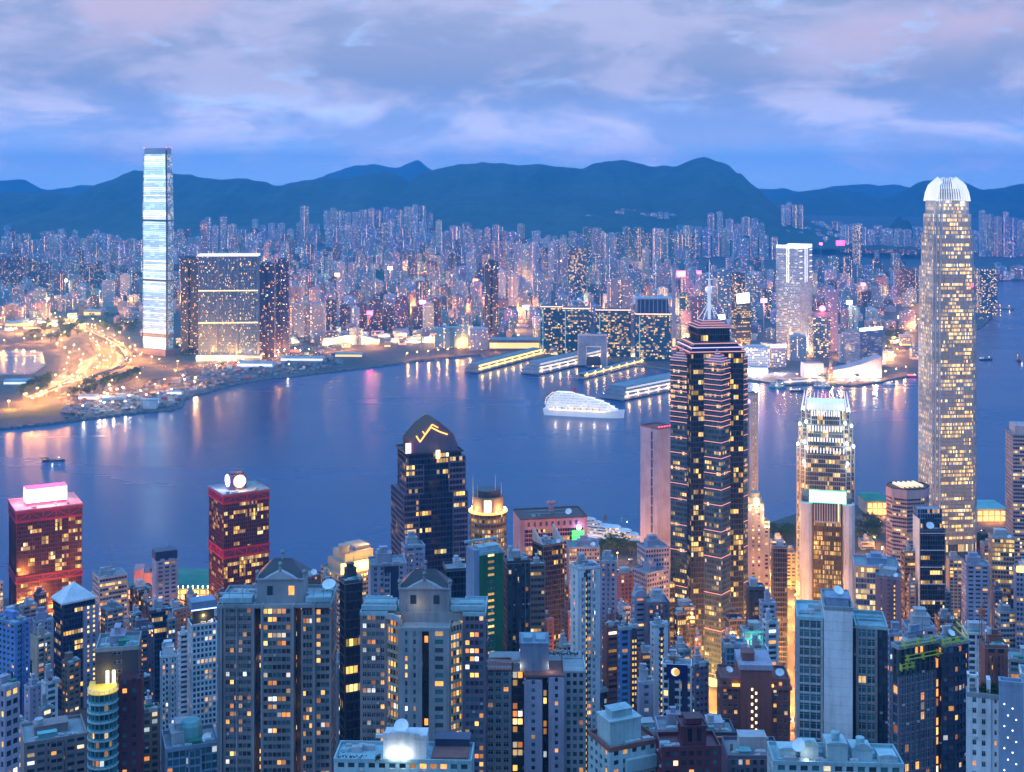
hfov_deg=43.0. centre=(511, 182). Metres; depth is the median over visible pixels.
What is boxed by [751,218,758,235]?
apartment block
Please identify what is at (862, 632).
window
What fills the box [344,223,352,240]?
apartment block
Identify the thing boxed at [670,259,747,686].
office tower
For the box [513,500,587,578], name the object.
office block
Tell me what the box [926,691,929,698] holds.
window
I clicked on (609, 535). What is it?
tree
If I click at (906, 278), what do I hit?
apartment tower
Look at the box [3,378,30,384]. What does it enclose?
shed
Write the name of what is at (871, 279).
apartment block
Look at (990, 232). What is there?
apartment block
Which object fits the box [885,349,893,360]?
block
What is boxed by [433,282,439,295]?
apartment block
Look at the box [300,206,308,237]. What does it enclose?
apartment tower
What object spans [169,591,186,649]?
tenement block
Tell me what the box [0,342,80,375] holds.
road
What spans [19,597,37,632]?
tenement block
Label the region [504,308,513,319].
apartment block
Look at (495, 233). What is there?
apartment block
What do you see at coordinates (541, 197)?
hills
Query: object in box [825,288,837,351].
apartment tower
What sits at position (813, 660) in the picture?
window
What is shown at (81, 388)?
tree
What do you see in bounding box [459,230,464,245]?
apartment block
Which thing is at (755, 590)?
apartment tower
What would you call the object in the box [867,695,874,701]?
window
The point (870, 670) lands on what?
window
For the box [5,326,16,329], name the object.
block
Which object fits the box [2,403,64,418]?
lawn
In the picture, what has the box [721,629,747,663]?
apartment tower
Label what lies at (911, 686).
window
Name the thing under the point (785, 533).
tree
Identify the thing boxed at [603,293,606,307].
apartment block
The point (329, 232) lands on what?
apartment block
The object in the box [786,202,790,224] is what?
apartment block
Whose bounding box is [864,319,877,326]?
apartment block
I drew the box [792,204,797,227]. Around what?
apartment block
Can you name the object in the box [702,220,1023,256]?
city
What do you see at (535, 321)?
apartment block
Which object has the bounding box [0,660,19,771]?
apartment block
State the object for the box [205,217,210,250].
apartment block
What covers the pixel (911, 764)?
window
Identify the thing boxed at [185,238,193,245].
apartment block
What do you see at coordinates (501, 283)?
apartment block
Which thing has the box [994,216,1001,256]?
apartment block
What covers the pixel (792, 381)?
pier
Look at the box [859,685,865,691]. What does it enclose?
window
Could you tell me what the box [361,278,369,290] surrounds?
apartment block
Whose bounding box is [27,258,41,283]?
apartment block
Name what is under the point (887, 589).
apartment tower
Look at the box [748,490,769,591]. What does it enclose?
hotel tower
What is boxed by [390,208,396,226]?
apartment block
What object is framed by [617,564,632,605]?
apartment block
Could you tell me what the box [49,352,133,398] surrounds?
toll plaza
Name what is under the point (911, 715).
window
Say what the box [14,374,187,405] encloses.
road
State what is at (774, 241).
apartment block
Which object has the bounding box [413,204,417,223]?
apartment block
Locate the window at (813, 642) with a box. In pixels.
[810,639,820,646]
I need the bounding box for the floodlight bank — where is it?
[748,367,767,372]
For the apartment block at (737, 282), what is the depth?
3702.59 m
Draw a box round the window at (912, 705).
[910,704,913,711]
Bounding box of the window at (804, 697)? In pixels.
[800,693,809,700]
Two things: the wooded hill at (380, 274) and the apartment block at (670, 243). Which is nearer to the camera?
the wooded hill at (380, 274)
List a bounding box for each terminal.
[128,568,208,599]
[489,337,539,350]
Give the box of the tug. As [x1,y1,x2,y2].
[1016,350,1020,361]
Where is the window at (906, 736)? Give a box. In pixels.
[905,734,908,742]
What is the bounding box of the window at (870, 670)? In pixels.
[867,667,874,673]
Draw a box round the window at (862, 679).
[859,676,865,682]
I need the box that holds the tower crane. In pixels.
[978,574,997,684]
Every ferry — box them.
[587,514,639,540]
[769,382,786,387]
[813,382,831,387]
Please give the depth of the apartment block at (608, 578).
859.93 m
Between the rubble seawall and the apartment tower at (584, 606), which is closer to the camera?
the apartment tower at (584, 606)
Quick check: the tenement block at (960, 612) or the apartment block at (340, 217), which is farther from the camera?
the apartment block at (340, 217)
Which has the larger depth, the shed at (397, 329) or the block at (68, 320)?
the block at (68, 320)
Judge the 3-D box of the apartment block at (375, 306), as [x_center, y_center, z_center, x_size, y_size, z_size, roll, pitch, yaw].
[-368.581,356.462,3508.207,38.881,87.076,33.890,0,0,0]
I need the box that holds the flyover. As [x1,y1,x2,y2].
[26,328,130,397]
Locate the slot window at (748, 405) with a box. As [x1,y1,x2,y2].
[748,405,748,495]
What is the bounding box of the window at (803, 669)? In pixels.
[800,666,809,673]
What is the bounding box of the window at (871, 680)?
[867,676,874,683]
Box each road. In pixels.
[0,319,138,326]
[0,328,143,365]
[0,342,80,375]
[4,328,116,408]
[4,528,992,608]
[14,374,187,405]
[20,382,205,404]
[102,344,162,363]
[139,340,468,367]
[421,342,488,350]
[709,686,716,713]
[788,589,795,729]
[855,535,945,567]
[882,302,918,367]
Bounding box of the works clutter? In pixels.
[60,343,345,417]
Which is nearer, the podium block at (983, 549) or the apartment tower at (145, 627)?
the apartment tower at (145, 627)
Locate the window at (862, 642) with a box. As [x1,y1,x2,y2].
[859,639,865,645]
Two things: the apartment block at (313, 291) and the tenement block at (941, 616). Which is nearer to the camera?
the tenement block at (941, 616)
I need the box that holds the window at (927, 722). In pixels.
[926,720,929,727]
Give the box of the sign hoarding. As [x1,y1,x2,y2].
[770,344,786,347]
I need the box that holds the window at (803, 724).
[800,721,809,728]
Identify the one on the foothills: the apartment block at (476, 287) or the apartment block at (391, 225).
the apartment block at (391, 225)
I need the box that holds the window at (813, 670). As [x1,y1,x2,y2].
[810,666,820,673]
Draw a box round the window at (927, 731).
[926,730,929,737]
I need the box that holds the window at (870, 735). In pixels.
[867,732,874,738]
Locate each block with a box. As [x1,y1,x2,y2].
[0,256,9,283]
[0,580,3,612]
[0,600,13,614]
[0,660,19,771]
[1,235,10,255]
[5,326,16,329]
[8,669,21,713]
[10,241,20,255]
[10,256,26,284]
[12,604,22,615]
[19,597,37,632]
[20,714,27,723]
[23,233,30,254]
[24,673,40,721]
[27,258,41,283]
[30,659,31,677]
[31,240,40,257]
[31,597,53,676]
[34,577,46,610]
[35,317,45,322]
[38,691,53,718]
[39,263,50,280]
[42,236,49,252]
[51,235,58,257]
[52,258,65,280]
[60,232,65,257]
[63,318,75,323]
[66,257,79,281]
[67,312,77,319]
[69,236,78,257]
[75,323,88,328]
[80,238,87,247]
[80,264,93,286]
[84,254,87,263]
[88,235,95,258]
[96,233,107,250]
[100,592,123,632]
[102,250,108,272]
[108,235,114,250]
[114,297,121,301]
[116,240,126,264]
[122,253,133,269]
[124,611,142,631]
[127,238,136,252]
[129,294,139,301]
[129,604,141,630]
[130,578,151,610]
[134,564,151,584]
[135,260,142,271]
[135,585,148,610]
[140,590,151,618]
[144,689,160,771]
[166,607,175,649]
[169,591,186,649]
[176,337,180,345]
[184,586,196,630]
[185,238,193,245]
[194,236,199,245]
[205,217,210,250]
[212,225,217,251]
[214,608,216,619]
[216,588,224,604]
[220,216,226,251]
[228,224,236,241]
[237,229,245,252]
[246,233,254,250]
[252,219,257,228]
[260,225,265,241]
[268,223,274,238]
[278,223,284,233]
[287,229,293,239]
[290,286,301,302]
[296,222,299,238]
[301,272,308,294]
[308,569,320,583]
[309,224,312,233]
[309,287,320,301]
[314,224,319,230]
[321,539,373,651]
[322,338,331,344]
[322,568,331,582]
[323,210,329,229]
[325,226,334,247]
[325,281,332,292]
[325,299,336,332]
[326,330,337,337]
[329,290,339,307]
[330,208,335,226]
[333,718,474,771]
[335,225,342,242]
[336,210,344,230]
[336,261,344,287]
[337,652,339,747]
[340,304,350,326]
[342,343,351,347]
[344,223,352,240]
[345,212,350,223]
[347,291,360,302]
[348,262,356,290]
[352,212,357,225]
[353,226,359,246]
[354,302,367,329]
[359,210,366,227]
[361,225,368,237]
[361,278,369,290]
[368,208,374,231]
[368,299,381,330]
[370,229,378,243]
[371,331,383,335]
[376,210,381,226]
[379,333,390,336]
[381,222,387,241]
[383,207,389,222]
[383,295,390,305]
[383,305,393,329]
[384,262,395,293]
[384,341,390,346]
[388,219,394,236]
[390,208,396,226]
[395,227,402,236]
[395,296,409,330]
[397,210,402,226]
[397,287,406,296]
[398,336,406,344]
[404,207,411,230]
[404,226,410,241]
[407,336,421,342]
[411,304,422,331]
[412,223,417,236]
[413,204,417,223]
[413,330,421,335]
[416,276,424,280]
[416,281,426,303]
[418,205,425,229]
[419,221,426,238]
[422,336,433,341]
[426,327,434,334]
[427,212,432,227]
[429,297,441,326]
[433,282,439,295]
[436,220,441,253]
[443,231,450,251]
[448,273,454,288]
[452,226,457,251]
[452,268,460,276]
[454,280,465,297]
[458,315,468,326]
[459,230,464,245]
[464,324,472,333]
[466,252,474,286]
[467,228,472,245]
[471,281,481,310]
[471,309,480,324]
[475,231,481,262]
[477,266,483,282]
[484,227,490,253]
[492,224,499,248]
[496,248,504,269]
[498,269,505,298]
[502,231,507,248]
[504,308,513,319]
[505,241,512,279]
[508,231,516,243]
[508,274,518,305]
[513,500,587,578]
[514,242,520,276]
[517,223,524,238]
[521,282,530,294]
[522,243,529,280]
[530,241,537,286]
[532,316,539,327]
[533,271,544,300]
[542,238,544,248]
[543,280,550,304]
[545,610,553,650]
[548,241,557,286]
[551,235,557,241]
[551,347,557,354]
[555,298,565,305]
[556,632,569,650]
[558,238,565,276]
[560,600,569,641]
[562,252,567,276]
[565,579,567,604]
[566,535,599,599]
[569,231,575,244]
[576,300,583,306]
[578,334,606,365]
[580,233,582,247]
[583,226,591,267]
[586,266,591,290]
[588,702,656,771]
[589,294,593,301]
[592,227,600,264]
[597,261,604,288]
[599,550,616,685]
[600,679,607,710]
[601,233,607,261]
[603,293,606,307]
[608,248,616,278]
[609,232,614,248]
[615,603,627,624]
[616,232,623,259]
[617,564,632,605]
[617,598,630,623]
[620,208,625,213]
[621,257,628,277]
[625,227,633,260]
[631,346,634,356]
[632,557,668,599]
[633,293,642,311]
[633,693,636,711]
[635,227,643,260]
[636,269,640,283]
[637,534,669,600]
[637,642,649,676]
[641,705,654,733]
[642,248,649,278]
[645,232,651,265]
[646,292,655,295]
[652,228,658,257]
[652,257,660,286]
[655,701,680,731]
[655,711,720,771]
[657,212,662,218]
[657,286,666,295]
[659,232,665,258]
[662,644,692,715]
[664,212,668,218]
[664,259,670,288]
[667,228,673,263]
[668,295,676,313]
[670,576,675,648]
[671,632,690,658]
[673,607,686,644]
[674,232,681,255]
[674,598,695,658]
[678,292,688,318]
[683,225,691,246]
[692,627,701,657]
[694,227,700,257]
[702,272,712,314]
[703,227,710,257]
[704,705,735,771]
[707,213,714,235]
[713,230,719,256]
[717,211,722,236]
[718,268,727,321]
[721,228,729,256]
[721,730,775,771]
[723,627,729,638]
[725,606,744,637]
[726,219,733,239]
[731,272,744,300]
[732,232,739,258]
[734,223,740,236]
[740,238,748,259]
[741,216,749,235]
[745,273,756,322]
[749,271,758,285]
[750,227,757,260]
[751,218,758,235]
[759,223,764,234]
[759,234,768,259]
[760,288,771,318]
[767,730,903,771]
[770,533,784,551]
[771,236,777,259]
[781,205,785,225]
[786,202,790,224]
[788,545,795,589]
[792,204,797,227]
[798,204,802,228]
[799,490,853,600]
[817,282,823,287]
[824,269,835,285]
[840,225,848,252]
[840,273,849,286]
[845,326,882,364]
[847,305,857,328]
[849,224,854,251]
[858,533,874,549]
[862,226,865,252]
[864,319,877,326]
[866,229,872,253]
[867,275,875,288]
[874,225,882,252]
[882,276,888,292]
[883,350,885,360]
[884,228,892,252]
[885,320,895,329]
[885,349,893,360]
[891,271,894,286]
[894,228,902,255]
[899,310,915,329]
[899,334,910,345]
[903,229,911,253]
[906,568,915,618]
[910,347,917,358]
[913,228,920,255]
[934,608,957,635]
[944,615,951,629]
[945,584,950,612]
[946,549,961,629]
[960,594,960,635]
[961,551,989,635]
[979,210,985,256]
[980,538,987,561]
[980,627,1007,688]
[986,214,993,255]
[992,575,1001,627]
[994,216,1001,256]
[994,602,1014,648]
[1003,211,1008,256]
[1008,581,1012,608]
[1008,645,1023,677]
[1010,217,1016,257]
[1013,559,1023,648]
[1017,220,1023,256]
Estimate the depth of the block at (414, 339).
3225.50 m
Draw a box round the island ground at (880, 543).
[4,505,1004,771]
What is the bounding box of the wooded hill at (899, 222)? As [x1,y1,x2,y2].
[885,216,912,239]
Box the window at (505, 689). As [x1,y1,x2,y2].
[503,687,508,691]
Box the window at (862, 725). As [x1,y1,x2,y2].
[859,722,865,728]
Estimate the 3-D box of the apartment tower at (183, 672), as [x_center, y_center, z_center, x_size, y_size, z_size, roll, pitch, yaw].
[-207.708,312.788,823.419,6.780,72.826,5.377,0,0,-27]
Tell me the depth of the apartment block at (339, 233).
6612.02 m
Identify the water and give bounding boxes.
[0,280,1023,597]
[0,349,44,374]
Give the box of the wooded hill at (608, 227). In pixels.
[525,221,647,236]
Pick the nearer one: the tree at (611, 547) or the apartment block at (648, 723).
the apartment block at (648, 723)
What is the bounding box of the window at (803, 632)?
[800,629,809,636]
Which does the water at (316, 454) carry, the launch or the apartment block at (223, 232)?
the launch
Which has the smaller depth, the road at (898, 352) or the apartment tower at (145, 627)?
the apartment tower at (145, 627)
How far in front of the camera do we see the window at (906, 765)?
426.71 m
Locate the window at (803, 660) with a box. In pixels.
[800,657,809,663]
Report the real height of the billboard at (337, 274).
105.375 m
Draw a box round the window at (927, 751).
[926,749,929,756]
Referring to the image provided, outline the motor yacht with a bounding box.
[883,381,894,384]
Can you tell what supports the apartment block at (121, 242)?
on the foothills
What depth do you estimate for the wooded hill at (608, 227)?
7170.61 m
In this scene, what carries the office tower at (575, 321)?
on the mainland ground at (57, 361)
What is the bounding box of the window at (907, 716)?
[905,715,908,722]
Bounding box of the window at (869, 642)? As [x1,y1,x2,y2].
[867,639,874,646]
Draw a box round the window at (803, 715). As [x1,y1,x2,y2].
[800,712,809,718]
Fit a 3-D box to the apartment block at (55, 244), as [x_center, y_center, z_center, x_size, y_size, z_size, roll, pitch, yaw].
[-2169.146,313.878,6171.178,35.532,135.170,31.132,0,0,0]
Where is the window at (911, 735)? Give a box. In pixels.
[910,733,913,741]
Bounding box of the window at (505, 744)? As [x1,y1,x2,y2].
[503,742,508,746]
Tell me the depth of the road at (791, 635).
1096.93 m
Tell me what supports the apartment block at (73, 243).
on the foothills
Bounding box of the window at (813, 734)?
[810,731,820,737]
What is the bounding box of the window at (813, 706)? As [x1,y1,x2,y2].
[810,703,820,710]
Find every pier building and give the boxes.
[857,492,885,514]
[977,500,1004,521]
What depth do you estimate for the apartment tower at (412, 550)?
761.87 m
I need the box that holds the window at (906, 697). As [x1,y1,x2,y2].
[905,695,908,703]
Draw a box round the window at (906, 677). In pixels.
[905,675,908,683]
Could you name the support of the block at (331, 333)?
on the mainland ground at (57, 361)
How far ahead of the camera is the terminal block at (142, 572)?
1219.44 m
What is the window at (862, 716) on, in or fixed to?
in the apartment tower at (841, 665)
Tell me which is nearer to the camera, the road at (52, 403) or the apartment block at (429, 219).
the road at (52, 403)
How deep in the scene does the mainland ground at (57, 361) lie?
2955.37 m
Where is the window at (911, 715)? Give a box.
[910,714,913,721]
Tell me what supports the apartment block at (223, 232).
on the foothills
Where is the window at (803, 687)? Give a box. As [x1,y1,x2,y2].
[800,684,809,691]
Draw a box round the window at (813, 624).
[810,621,820,627]
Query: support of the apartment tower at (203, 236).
on the mainland ground at (57, 361)
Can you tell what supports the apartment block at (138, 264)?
on the mainland ground at (57, 361)
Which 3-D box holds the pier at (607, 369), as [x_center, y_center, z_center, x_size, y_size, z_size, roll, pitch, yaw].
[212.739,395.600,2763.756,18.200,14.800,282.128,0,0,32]
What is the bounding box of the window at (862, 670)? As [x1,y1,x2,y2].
[859,667,865,673]
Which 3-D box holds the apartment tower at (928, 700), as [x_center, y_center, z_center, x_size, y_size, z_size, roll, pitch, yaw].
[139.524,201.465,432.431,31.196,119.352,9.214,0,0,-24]
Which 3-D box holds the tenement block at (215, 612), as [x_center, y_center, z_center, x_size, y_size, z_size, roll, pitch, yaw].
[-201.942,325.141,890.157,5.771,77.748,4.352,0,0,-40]
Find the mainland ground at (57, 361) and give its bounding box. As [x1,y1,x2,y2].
[0,257,1023,427]
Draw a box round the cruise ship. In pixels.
[543,387,624,417]
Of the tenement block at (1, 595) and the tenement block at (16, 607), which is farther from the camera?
the tenement block at (1, 595)
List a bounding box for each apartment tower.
[0,608,30,715]
[20,714,87,771]
[31,623,51,680]
[41,663,59,716]
[61,646,80,715]
[87,622,143,771]
[131,616,154,702]
[148,598,171,704]
[160,639,177,760]
[161,716,216,771]
[178,626,187,716]
[181,256,198,353]
[187,594,216,732]
[196,253,262,361]
[200,220,207,252]
[216,549,337,771]
[260,261,275,356]
[275,257,289,354]
[290,302,324,341]
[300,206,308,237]
[339,555,362,739]
[359,560,488,771]
[368,545,406,598]
[401,531,424,574]
[435,326,467,347]
[464,536,502,656]
[470,327,487,349]
[484,260,497,336]
[488,632,586,771]
[503,541,530,650]
[530,553,545,631]
[570,549,599,771]
[603,606,619,704]
[607,278,632,321]
[617,611,631,704]
[629,618,638,709]
[631,579,647,648]
[637,663,653,720]
[643,580,669,652]
[650,613,668,720]
[692,641,708,718]
[715,647,791,740]
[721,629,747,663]
[740,620,763,644]
[746,577,764,624]
[747,634,768,653]
[759,588,775,626]
[762,608,778,664]
[787,333,805,360]
[794,586,888,743]
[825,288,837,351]
[838,332,844,362]
[875,559,901,628]
[887,605,901,743]
[891,608,969,771]
[895,267,917,302]
[902,606,936,636]
[962,620,988,686]
[965,671,998,771]
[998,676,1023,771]
[1018,664,1023,771]
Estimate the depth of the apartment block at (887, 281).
4664.98 m
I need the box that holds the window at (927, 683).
[926,681,929,689]
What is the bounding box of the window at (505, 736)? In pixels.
[503,734,508,738]
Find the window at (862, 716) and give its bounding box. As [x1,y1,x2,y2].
[859,713,865,719]
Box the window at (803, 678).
[800,675,809,682]
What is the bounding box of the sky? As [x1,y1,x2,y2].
[0,0,1023,191]
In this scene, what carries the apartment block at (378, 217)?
on the foothills
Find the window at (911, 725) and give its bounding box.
[910,724,913,731]
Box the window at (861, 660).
[859,657,865,664]
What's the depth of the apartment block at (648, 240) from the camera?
5864.85 m
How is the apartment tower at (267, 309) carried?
on the mainland ground at (57, 361)
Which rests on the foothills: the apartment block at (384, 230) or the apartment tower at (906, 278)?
the apartment block at (384, 230)
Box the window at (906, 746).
[905,744,908,751]
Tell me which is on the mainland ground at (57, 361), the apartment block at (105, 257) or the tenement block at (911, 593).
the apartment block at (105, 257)
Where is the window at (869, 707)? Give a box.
[867,704,874,711]
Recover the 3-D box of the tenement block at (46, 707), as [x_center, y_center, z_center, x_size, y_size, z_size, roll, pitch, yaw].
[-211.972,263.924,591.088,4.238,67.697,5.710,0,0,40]
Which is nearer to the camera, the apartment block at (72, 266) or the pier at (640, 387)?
the pier at (640, 387)
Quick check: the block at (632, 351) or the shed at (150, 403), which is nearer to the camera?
the shed at (150, 403)
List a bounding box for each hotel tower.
[152,544,177,604]
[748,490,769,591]
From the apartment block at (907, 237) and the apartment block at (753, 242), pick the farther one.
the apartment block at (907, 237)
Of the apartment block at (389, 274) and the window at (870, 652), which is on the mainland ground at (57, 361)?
the apartment block at (389, 274)
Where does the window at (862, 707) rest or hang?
in the apartment tower at (841, 665)
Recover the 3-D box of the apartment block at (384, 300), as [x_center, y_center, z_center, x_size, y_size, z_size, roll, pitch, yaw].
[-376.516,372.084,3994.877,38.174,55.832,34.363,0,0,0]
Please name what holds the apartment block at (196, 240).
on the foothills
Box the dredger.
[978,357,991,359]
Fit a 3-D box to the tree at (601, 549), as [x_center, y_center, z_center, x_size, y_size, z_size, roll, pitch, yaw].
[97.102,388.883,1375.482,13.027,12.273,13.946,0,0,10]
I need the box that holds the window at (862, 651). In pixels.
[859,648,865,654]
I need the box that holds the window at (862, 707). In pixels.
[859,704,865,710]
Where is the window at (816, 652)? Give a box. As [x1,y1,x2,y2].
[810,648,820,655]
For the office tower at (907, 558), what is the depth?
1010.41 m
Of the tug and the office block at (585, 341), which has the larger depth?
the tug
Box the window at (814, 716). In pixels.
[810,712,820,719]
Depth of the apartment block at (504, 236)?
6191.44 m
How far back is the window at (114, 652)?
481.12 m
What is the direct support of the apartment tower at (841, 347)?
on the mainland ground at (57, 361)
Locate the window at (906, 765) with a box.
[905,764,908,771]
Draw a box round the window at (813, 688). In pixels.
[810,685,820,692]
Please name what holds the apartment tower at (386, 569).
on the island ground at (880, 543)
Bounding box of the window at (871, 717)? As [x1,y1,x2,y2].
[867,714,874,720]
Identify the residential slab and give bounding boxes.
[640,422,669,545]
[748,391,757,495]
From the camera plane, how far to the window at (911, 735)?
427.65 m
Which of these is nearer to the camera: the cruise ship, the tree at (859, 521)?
the tree at (859, 521)
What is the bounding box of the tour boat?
[906,373,916,376]
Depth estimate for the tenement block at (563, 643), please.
785.72 m
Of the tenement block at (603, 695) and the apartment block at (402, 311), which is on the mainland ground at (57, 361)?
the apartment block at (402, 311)
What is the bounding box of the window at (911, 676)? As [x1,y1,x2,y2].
[910,674,913,682]
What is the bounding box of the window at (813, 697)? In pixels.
[810,694,820,701]
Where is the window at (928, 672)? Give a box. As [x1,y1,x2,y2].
[926,671,929,679]
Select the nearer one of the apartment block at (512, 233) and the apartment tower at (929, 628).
the apartment tower at (929, 628)
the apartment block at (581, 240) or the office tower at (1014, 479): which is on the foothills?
the apartment block at (581, 240)
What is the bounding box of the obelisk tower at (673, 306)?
[672,268,675,345]
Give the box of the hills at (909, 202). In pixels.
[774,179,1023,217]
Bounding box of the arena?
[326,334,379,344]
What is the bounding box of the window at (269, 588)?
[267,586,272,594]
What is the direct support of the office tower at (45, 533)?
on the island ground at (880, 543)
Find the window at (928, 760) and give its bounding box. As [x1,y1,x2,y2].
[926,759,929,766]
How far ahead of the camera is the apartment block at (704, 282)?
3765.12 m
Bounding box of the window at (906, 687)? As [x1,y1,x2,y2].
[905,686,908,693]
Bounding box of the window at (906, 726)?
[905,725,908,732]
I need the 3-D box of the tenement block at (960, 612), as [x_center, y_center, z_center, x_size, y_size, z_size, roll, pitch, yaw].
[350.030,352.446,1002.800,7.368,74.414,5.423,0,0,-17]
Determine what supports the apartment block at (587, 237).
on the foothills
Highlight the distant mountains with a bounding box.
[0,160,909,200]
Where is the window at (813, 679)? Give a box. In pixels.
[810,676,820,682]
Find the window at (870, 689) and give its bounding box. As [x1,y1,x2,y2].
[867,686,874,692]
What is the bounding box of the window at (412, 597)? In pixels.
[410,595,415,603]
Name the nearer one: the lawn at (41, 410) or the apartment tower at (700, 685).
the apartment tower at (700, 685)
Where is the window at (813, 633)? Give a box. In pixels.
[810,630,820,637]
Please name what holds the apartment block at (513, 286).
on the mainland ground at (57, 361)
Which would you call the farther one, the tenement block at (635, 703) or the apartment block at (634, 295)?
the apartment block at (634, 295)
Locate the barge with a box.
[42,458,64,460]
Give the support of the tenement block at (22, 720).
on the island ground at (880, 543)
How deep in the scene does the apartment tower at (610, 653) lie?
661.32 m
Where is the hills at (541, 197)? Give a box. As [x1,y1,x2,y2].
[0,157,920,248]
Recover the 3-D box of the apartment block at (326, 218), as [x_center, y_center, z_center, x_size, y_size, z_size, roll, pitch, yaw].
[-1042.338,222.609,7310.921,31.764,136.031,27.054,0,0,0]
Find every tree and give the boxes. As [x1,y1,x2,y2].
[45,333,54,342]
[76,384,83,393]
[600,544,609,551]
[603,533,613,540]
[605,538,616,549]
[605,539,617,553]
[614,532,626,540]
[616,543,626,554]
[619,539,630,552]
[628,540,638,555]
[770,525,779,537]
[780,529,791,539]
[786,527,795,540]
[855,520,862,528]
[855,531,862,537]
[861,520,872,530]
[867,532,877,539]
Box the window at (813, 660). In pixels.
[810,657,820,664]
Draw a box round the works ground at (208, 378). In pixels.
[72,355,336,411]
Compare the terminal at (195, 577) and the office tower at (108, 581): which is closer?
the office tower at (108, 581)
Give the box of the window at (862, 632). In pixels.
[859,629,865,636]
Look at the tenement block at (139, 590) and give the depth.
1034.72 m
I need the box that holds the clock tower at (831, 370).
[829,359,832,380]
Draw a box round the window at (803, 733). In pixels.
[800,730,809,737]
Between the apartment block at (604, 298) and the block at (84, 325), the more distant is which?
the apartment block at (604, 298)
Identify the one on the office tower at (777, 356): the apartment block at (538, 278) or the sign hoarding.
the sign hoarding
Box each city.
[0,222,1023,344]
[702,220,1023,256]
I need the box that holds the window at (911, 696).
[910,694,913,702]
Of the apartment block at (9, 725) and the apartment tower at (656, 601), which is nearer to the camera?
the apartment block at (9, 725)
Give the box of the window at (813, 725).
[810,721,820,728]
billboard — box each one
[335,273,339,290]
[367,311,372,334]
[523,305,528,329]
[677,271,685,313]
[761,299,766,338]
[836,240,844,255]
[846,300,851,328]
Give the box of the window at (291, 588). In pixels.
[289,586,293,594]
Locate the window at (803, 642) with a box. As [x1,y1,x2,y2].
[800,638,809,645]
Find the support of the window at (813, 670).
in the apartment tower at (841, 665)
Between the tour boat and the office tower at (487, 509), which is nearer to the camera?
the office tower at (487, 509)
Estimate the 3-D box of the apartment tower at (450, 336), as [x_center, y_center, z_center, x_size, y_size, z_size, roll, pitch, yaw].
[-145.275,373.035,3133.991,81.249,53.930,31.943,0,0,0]
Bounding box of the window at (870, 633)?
[867,630,874,636]
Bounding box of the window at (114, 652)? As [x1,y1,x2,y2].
[113,651,120,654]
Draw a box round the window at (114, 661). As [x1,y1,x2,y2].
[113,660,120,663]
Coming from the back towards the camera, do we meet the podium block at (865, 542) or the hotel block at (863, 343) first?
the hotel block at (863, 343)
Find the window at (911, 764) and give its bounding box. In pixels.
[910,763,913,770]
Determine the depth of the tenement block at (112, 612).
921.04 m
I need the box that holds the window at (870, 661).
[867,658,874,664]
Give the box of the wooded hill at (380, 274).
[369,269,383,281]
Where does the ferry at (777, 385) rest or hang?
on the water at (316, 454)
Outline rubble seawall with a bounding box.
[0,355,481,428]
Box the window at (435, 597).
[433,595,438,603]
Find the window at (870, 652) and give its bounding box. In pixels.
[867,649,874,655]
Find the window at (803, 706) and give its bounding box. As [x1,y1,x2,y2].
[800,702,809,709]
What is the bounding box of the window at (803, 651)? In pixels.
[800,647,809,654]
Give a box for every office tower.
[8,482,82,615]
[51,582,98,709]
[92,566,127,632]
[133,147,180,355]
[144,672,150,703]
[207,469,269,598]
[391,415,467,572]
[443,548,465,599]
[468,483,506,555]
[532,524,564,650]
[540,305,562,353]
[562,306,589,353]
[568,247,585,292]
[595,308,630,356]
[635,296,671,360]
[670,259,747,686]
[731,292,750,345]
[741,344,769,367]
[768,346,785,366]
[771,533,787,671]
[776,243,811,348]
[796,390,854,598]
[809,315,830,357]
[812,305,829,315]
[852,224,861,264]
[852,551,899,610]
[886,480,928,570]
[901,543,914,629]
[913,492,944,624]
[918,177,976,558]
[976,267,996,313]
[988,526,1014,627]
[1005,421,1023,564]
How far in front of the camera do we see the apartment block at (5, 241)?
6131.06 m
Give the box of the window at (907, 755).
[905,754,908,761]
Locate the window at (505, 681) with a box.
[503,679,508,683]
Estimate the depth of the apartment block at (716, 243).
6442.50 m
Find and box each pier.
[464,347,543,372]
[520,347,610,374]
[576,358,645,379]
[599,373,669,400]
[773,376,819,385]
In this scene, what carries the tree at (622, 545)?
on the island ground at (880, 543)
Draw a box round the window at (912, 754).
[910,753,913,760]
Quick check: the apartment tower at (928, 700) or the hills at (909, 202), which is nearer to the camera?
the apartment tower at (928, 700)
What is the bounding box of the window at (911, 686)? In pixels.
[910,685,913,692]
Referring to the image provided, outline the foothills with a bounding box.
[68,215,1023,279]
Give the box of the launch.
[790,387,802,391]
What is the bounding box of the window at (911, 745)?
[910,743,913,750]
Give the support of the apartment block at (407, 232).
on the foothills
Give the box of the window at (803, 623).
[800,620,809,627]
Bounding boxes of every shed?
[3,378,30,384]
[5,320,37,326]
[78,394,102,399]
[84,309,103,315]
[102,396,125,400]
[143,399,158,408]
[166,390,183,394]
[237,361,274,366]
[280,356,324,361]
[290,347,300,352]
[335,352,363,357]
[393,328,408,335]
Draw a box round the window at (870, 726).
[867,723,874,729]
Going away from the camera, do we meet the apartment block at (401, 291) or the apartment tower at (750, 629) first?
the apartment tower at (750, 629)
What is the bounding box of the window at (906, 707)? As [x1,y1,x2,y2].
[905,705,908,712]
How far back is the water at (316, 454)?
1965.16 m
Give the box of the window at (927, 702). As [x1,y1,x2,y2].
[926,701,929,708]
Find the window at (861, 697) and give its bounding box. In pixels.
[859,695,865,701]

